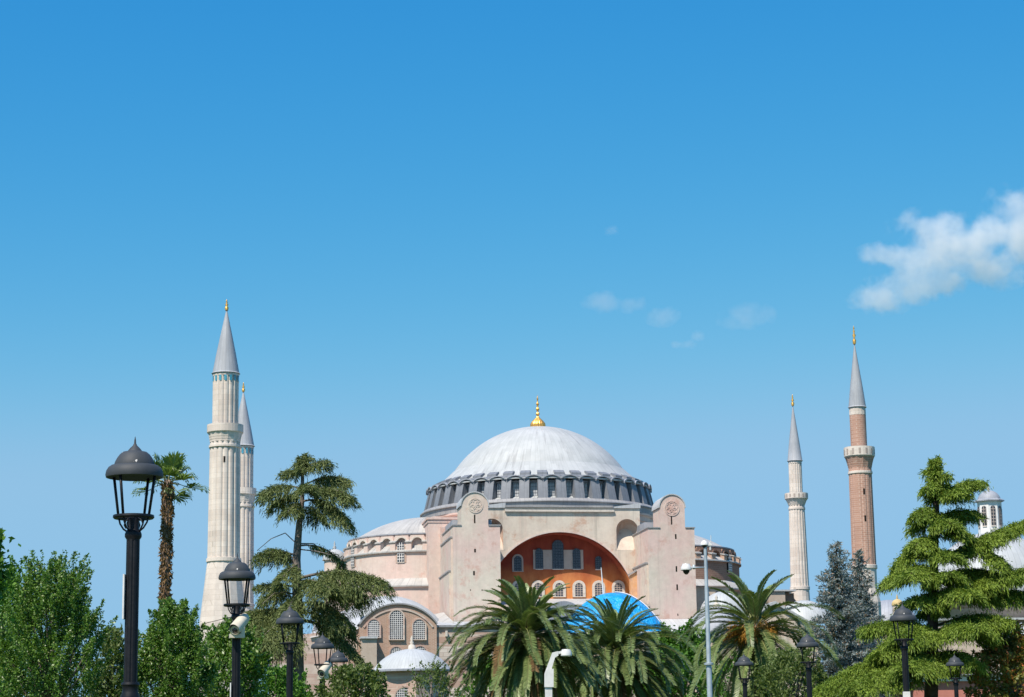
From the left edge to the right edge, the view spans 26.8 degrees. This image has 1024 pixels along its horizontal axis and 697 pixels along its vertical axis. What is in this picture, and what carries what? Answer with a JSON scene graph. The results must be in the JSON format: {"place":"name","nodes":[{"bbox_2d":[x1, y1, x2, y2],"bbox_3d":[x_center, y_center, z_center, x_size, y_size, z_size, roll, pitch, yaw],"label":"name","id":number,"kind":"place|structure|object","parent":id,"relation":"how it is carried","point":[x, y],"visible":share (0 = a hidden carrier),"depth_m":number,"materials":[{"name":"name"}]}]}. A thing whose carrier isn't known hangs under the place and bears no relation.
{"place":"outdoors","nodes":[
{"label":"outdoors","id":0,"kind":"place"},
{"bbox_2d":[0,0,1023,696],"label":"sky","id":1,"kind":"structure","parent":0,"point":[664,225],"materials":[{"name":"blue"}]},
{"bbox_2d":[881,600,914,619],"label":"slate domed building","id":2,"kind":"structure","parent":0,"point":[886,609],"depth_m":312.60,"materials":[{"name":"white stone"}]},
{"bbox_2d":[891,674,1023,696],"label":"pink low building","id":3,"kind":"structure","parent":0,"point":[945,690],"depth_m":103.70,"materials":[{"name":"paint"}]},
{"bbox_2d":[938,486,1023,671],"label":"bath house","id":4,"kind":"structure","parent":0,"point":[989,504],"depth_m":195.44,"materials":[{"name":"white paint"}]},
{"label":"ground","id":5,"kind":"structure","parent":0,"visible":0},
{"bbox_2d":[0,528,20,621],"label":"dark tree","id":6,"kind":"object","parent":5,"relation":"on","point":[5,575],"visible":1,"depth_m":30.16,"materials":[{"name":"green plant"}]},
{"bbox_2d":[0,554,49,696],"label":"leafy tree","id":7,"kind":"object","parent":5,"relation":"on","point":[12,567],"visible":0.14,"depth_m":74.21,"materials":[{"name":"green plant"}]},
{"bbox_2d":[0,550,117,696],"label":"leafy tree","id":8,"kind":"object","parent":5,"relation":"on","point":[66,602],"visible":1,"depth_m":49.13,"materials":[{"name":"green plant"}]},
{"bbox_2d":[79,624,138,696],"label":"leafy tree","id":9,"kind":"object","parent":5,"relation":"on","point":[111,682],"visible":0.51,"depth_m":60.98,"materials":[{"name":"green plant"}]},
{"bbox_2d":[105,437,163,696],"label":"street lamp","id":10,"kind":"object","parent":5,"relation":"on","point":[134,462],"visible":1,"depth_m":20.74,"materials":[{"name":"metal"}]},
{"bbox_2d":[122,574,125,619],"bbox_3d":[-3.739,2.394,20.709,0.016,0.430,0.100,-1,-11,0],"label":"notice strip","id":11,"kind":"object","parent":10,"relation":"attached to","point":[123,597],"visible":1,"depth_m":20.67,"materials":[{"name":"white plastic"}]},
{"bbox_2d":[130,450,209,674],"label":"fan palm","id":12,"kind":"object","parent":5,"relation":"on","point":[172,465],"visible":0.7,"depth_m":95.15,"materials":[{"name":"green plant"}]},
{"bbox_2d":[118,596,225,696],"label":"leafy tree","id":13,"kind":"object","parent":5,"relation":"on","point":[179,632],"visible":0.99,"depth_m":51.17,"materials":[{"name":"green plant"}]},
{"bbox_2d":[199,300,245,689],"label":"minaret","id":14,"kind":"object","parent":5,"relation":"on","point":[225,430],"visible":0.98,"depth_m":283.31,"materials":[{"name":"stone"}]},
{"bbox_2d":[218,553,255,696],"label":"street lamp","id":15,"kind":"object","parent":5,"relation":"on","point":[236,569],"visible":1,"depth_m":32.25,"materials":[{"name":"metal"}]},
{"bbox_2d":[229,613,249,637],"bbox_3d":[-4.128,4.150,32.225,0.271,0.384,0.398,-4,-12,18],"label":"security camera","id":16,"kind":"object","parent":15,"relation":"attached to","point":[238,624],"visible":1,"depth_m":32.13,"materials":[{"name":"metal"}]},
{"bbox_2d":[202,614,274,696],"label":"leafy tree","id":17,"kind":"object","parent":5,"relation":"on","point":[254,664],"visible":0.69,"depth_m":59.18,"materials":[{"name":"green plant"}]},
{"bbox_2d":[238,383,255,696],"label":"minaret","id":18,"kind":"object","parent":5,"relation":"on","point":[247,494],"visible":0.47,"depth_m":342.53,"materials":[{"name":"stone"}]},
{"bbox_2d":[257,663,310,696],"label":"shrub","id":19,"kind":"object","parent":5,"relation":"on","point":[277,686],"visible":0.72,"depth_m":64.84,"materials":[{"name":"green plant"}]},
{"bbox_2d":[276,605,303,696],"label":"street lamp","id":20,"kind":"object","parent":5,"relation":"on","point":[290,616],"visible":1,"depth_m":42.49,"materials":[{"name":"metal"}]},
{"bbox_2d":[204,452,398,688],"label":"cedar tree","id":21,"kind":"object","parent":5,"relation":"on","point":[336,627],"visible":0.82,"depth_m":94.15,"materials":[{"name":"green plant"}]},
{"bbox_2d":[311,632,333,695],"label":"street lamp","id":22,"kind":"object","parent":5,"relation":"on","point":[322,642],"visible":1,"depth_m":51.59,"materials":[{"name":"metal"}]},
{"bbox_2d":[317,661,331,678],"bbox_3d":[-4.537,7.706,51.515,0.315,0.442,0.463,-4,-12,18],"label":"security camera","id":23,"kind":"object","parent":22,"relation":"attached to","point":[322,671],"visible":0.98,"depth_m":51.41,"materials":[{"name":"metal"}]},
{"bbox_2d":[328,650,347,682],"bbox_3d":[-4.712,10.693,58.126,0.561,5.184,0.561,-1,-11,2],"label":"street lamp","id":24,"kind":"object","parent":5,"relation":"on","point":[337,656],"visible":0.56,"depth_m":58.39,"materials":[{"name":"metal"}]},
{"bbox_2d":[309,662,390,696],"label":"shrub","id":25,"kind":"object","parent":5,"relation":"on","point":[351,680],"visible":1,"depth_m":39.28,"materials":[{"name":"green plant"}]},
{"bbox_2d":[268,596,438,696],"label":"brick annex","id":26,"kind":"object","parent":5,"relation":"on","point":[387,629],"visible":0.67,"depth_m":279.73,"materials":[{"name":"beige brick"}]},
{"bbox_2d":[367,618,380,637],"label":"window","id":27,"kind":"structure","parent":26,"relation":"in","point":[373,625],"depth_m":279.23,"materials":[{"name":"grey glass"}]},
{"bbox_2d":[389,646,402,654],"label":"window","id":28,"kind":"structure","parent":26,"relation":"in","point":[393,649],"depth_m":279.09,"materials":[{"name":"grey glass"}]},
{"bbox_2d":[388,609,404,639],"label":"window","id":29,"kind":"structure","parent":26,"relation":"in","point":[396,618],"depth_m":279.71,"materials":[{"name":"grey glass"}]},
{"bbox_2d":[412,618,426,639],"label":"window","id":30,"kind":"structure","parent":26,"relation":"in","point":[419,627],"depth_m":280.05,"materials":[{"name":"grey glass"}]},
{"bbox_2d":[416,645,426,650],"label":"window","id":31,"kind":"structure","parent":26,"relation":"in","point":[421,647],"depth_m":279.64,"materials":[{"name":"grey glass"}]},
{"bbox_2d":[363,636,453,696],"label":"domed tomb","id":32,"kind":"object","parent":5,"relation":"on","point":[395,666],"visible":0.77,"depth_m":258.46,"materials":[{"name":"white stone"}]},
{"bbox_2d":[394,686,408,696],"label":"window","id":33,"kind":"structure","parent":32,"relation":"in","point":[399,692],"depth_m":257.37,"materials":[{"name":"grey glass"}]},
{"bbox_2d":[401,659,457,696],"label":"shrub","id":34,"kind":"object","parent":5,"relation":"on","point":[441,687],"visible":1,"depth_m":43.50,"materials":[{"name":"green plant"}]},
{"bbox_2d":[434,612,538,696],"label":"stone wing","id":35,"kind":"structure","parent":5,"relation":"on","point":[446,624],"depth_m":280.93,"materials":[{"name":"beige stone"}]},
{"bbox_2d":[455,654,540,696],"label":"shrub","id":36,"kind":"object","parent":5,"relation":"on","point":[471,688],"visible":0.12,"depth_m":115.90,"materials":[{"name":"green plant"}]},
{"bbox_2d":[433,576,620,696],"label":"date palm","id":37,"kind":"object","parent":5,"relation":"on","point":[520,658],"visible":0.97,"depth_m":96.13,"materials":[{"name":"green plant"}]},
{"bbox_2d":[495,601,578,641],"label":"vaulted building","id":38,"kind":"structure","parent":5,"relation":"on","point":[564,603],"depth_m":288.12,"materials":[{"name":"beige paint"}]},
{"bbox_2d":[322,395,752,631],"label":"domed mosque","id":39,"kind":"structure","parent":5,"relation":"on","point":[537,503],"depth_m":312.30,"materials":[{"name":"pink stone"}]},
{"bbox_2d":[496,484,500,498],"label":"window","id":40,"kind":"structure","parent":39,"relation":"in","point":[498,485],"depth_m":316.64,"materials":[{"name":"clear glass"}]},
{"bbox_2d":[512,483,518,497],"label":"window","id":41,"kind":"structure","parent":39,"relation":"in","point":[515,485],"depth_m":315.95,"materials":[{"name":"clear glass"}]},
{"bbox_2d":[530,482,537,497],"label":"window","id":42,"kind":"structure","parent":39,"relation":"in","point":[533,486],"depth_m":315.56,"materials":[{"name":"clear glass"}]},
{"bbox_2d":[548,482,555,497],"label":"window","id":43,"kind":"structure","parent":39,"relation":"in","point":[551,486],"depth_m":315.56,"materials":[{"name":"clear glass"}]},
{"bbox_2d":[565,474,572,497],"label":"window","id":44,"kind":"structure","parent":39,"relation":"in","point":[568,485],"depth_m":316.10,"materials":[{"name":"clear glass"}]},
{"bbox_2d":[583,483,588,497],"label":"window","id":45,"kind":"structure","parent":39,"relation":"in","point":[585,484],"depth_m":316.95,"materials":[{"name":"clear glass"}]},
{"bbox_2d":[544,649,571,696],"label":"white floodlight","id":46,"kind":"object","parent":5,"relation":"on","point":[549,679],"visible":1,"depth_m":29.62,"materials":[{"name":"plastic"}]},
{"bbox_2d":[565,567,660,696],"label":"tarp covered tomb","id":47,"kind":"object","parent":5,"relation":"on","point":[616,599],"visible":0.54,"depth_m":279.83,"materials":[{"name":"blue fabric"}]},
{"bbox_2d":[552,595,701,696],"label":"date palm","id":48,"kind":"object","parent":5,"relation":"on","point":[625,657],"visible":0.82,"depth_m":103.99,"materials":[{"name":"green plant"}]},
{"bbox_2d":[660,619,688,695],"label":"lead roof","id":49,"kind":"structure","parent":5,"relation":"on","point":[676,622],"depth_m":298.56,"materials":[{"name":"white metal"}]},
{"bbox_2d":[631,616,724,696],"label":"round tree","id":50,"kind":"object","parent":5,"relation":"on","point":[689,653],"visible":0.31,"depth_m":127.71,"materials":[{"name":"green plant"}]},
{"bbox_2d":[681,540,713,696],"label":"camera pole","id":51,"kind":"object","parent":5,"relation":"on","point":[686,568],"visible":1,"depth_m":44.73,"materials":[{"name":"metal"}]},
{"bbox_2d":[685,595,744,696],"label":"grey domed tomb","id":52,"kind":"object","parent":5,"relation":"on","point":[712,626],"visible":0.2,"depth_m":277.53,"materials":[{"name":"stone"}]},
{"bbox_2d":[688,651,744,696],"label":"shrub","id":53,"kind":"object","parent":5,"relation":"on","point":[722,687],"visible":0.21,"depth_m":116.59,"materials":[{"name":"green plant"}]},
{"bbox_2d":[700,592,746,616],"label":"white domed tomb","id":54,"kind":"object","parent":5,"relation":"on","point":[721,596],"visible":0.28,"depth_m":295.81,"materials":[{"name":"white stone"}]},
{"bbox_2d":[735,653,753,696],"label":"street lamp","id":55,"kind":"object","parent":5,"relation":"on","point":[743,660],"visible":1,"depth_m":64.08,"materials":[{"name":"metal"}]},
{"bbox_2d":[676,569,844,696],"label":"date palm","id":56,"kind":"object","parent":5,"relation":"on","point":[753,643],"visible":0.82,"depth_m":90.65,"materials":[{"name":"green plant"}]},
{"bbox_2d":[766,590,795,606],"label":"flat roofed block","id":57,"kind":"structure","parent":5,"relation":"on","point":[779,596],"depth_m":339.40,"materials":[{"name":"stone"}]},
{"bbox_2d":[739,647,833,696],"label":"shrub","id":58,"kind":"object","parent":5,"relation":"on","point":[767,683],"visible":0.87,"depth_m":78.84,"materials":[{"name":"green plant"}]},
{"bbox_2d":[748,600,828,694],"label":"dome","id":59,"kind":"structure","parent":5,"relation":"on","point":[805,613],"depth_m":303.18,"materials":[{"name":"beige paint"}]},
{"bbox_2d":[785,395,809,601],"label":"minaret","id":60,"kind":"object","parent":5,"relation":"on","point":[796,497],"visible":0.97,"depth_m":344.88,"materials":[{"name":"stone"}]},
{"bbox_2d":[797,633,818,696],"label":"street lamp","id":61,"kind":"object","parent":5,"relation":"on","point":[807,641],"visible":1,"depth_m":53.98,"materials":[{"name":"metal"}]},
{"bbox_2d":[796,540,891,696],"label":"blue spruce","id":62,"kind":"object","parent":5,"relation":"on","point":[848,648],"visible":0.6,"depth_m":107.00,"materials":[{"name":"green plant"}]},
{"bbox_2d":[830,548,894,696],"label":"blue spruce","id":63,"kind":"object","parent":5,"relation":"on","point":[858,570],"visible":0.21,"depth_m":113.40,"materials":[{"name":"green plant"}]},
{"bbox_2d":[844,326,882,644],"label":"minaret","id":64,"kind":"object","parent":5,"relation":"on","point":[859,454],"visible":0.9,"depth_m":295.51,"materials":[{"name":"brick"}]},
{"bbox_2d":[892,595,901,613],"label":"cupola","id":65,"kind":"object","parent":5,"relation":"on","point":[896,601],"visible":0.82,"depth_m":258.36,"materials":[{"name":"beige paint"}]},
{"bbox_2d":[889,602,916,691],"bbox_3d":[8.118,7.782,44.007,0.561,5.184,0.561,-2,-11,5],"label":"street lamp","id":66,"kind":"object","parent":5,"relation":"on","point":[902,613],"visible":1,"depth_m":44.24,"materials":[{"name":"metal"}]},
{"bbox_2d":[903,692,909,696],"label":"notice","id":67,"kind":"object","parent":66,"relation":"attached to","point":[906,694],"visible":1,"depth_m":44.03,"materials":[{"name":"white"}]},
{"bbox_2d":[806,454,1023,696],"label":"green cedar","id":68,"kind":"object","parent":5,"relation":"on","point":[880,669],"visible":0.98,"depth_m":68.78,"materials":[{"name":"green plant"}]},
{"bbox_2d":[946,653,963,696],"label":"street lamp","id":69,"kind":"object","parent":5,"relation":"on","point":[954,660],"visible":1,"depth_m":66.31,"materials":[{"name":"metal"}]},
{"bbox_2d":[961,619,1023,696],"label":"reddish tree","id":70,"kind":"object","parent":5,"relation":"on","point":[1009,657],"visible":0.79,"depth_m":68.69,"materials":[{"name":"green plant"}]}
]}

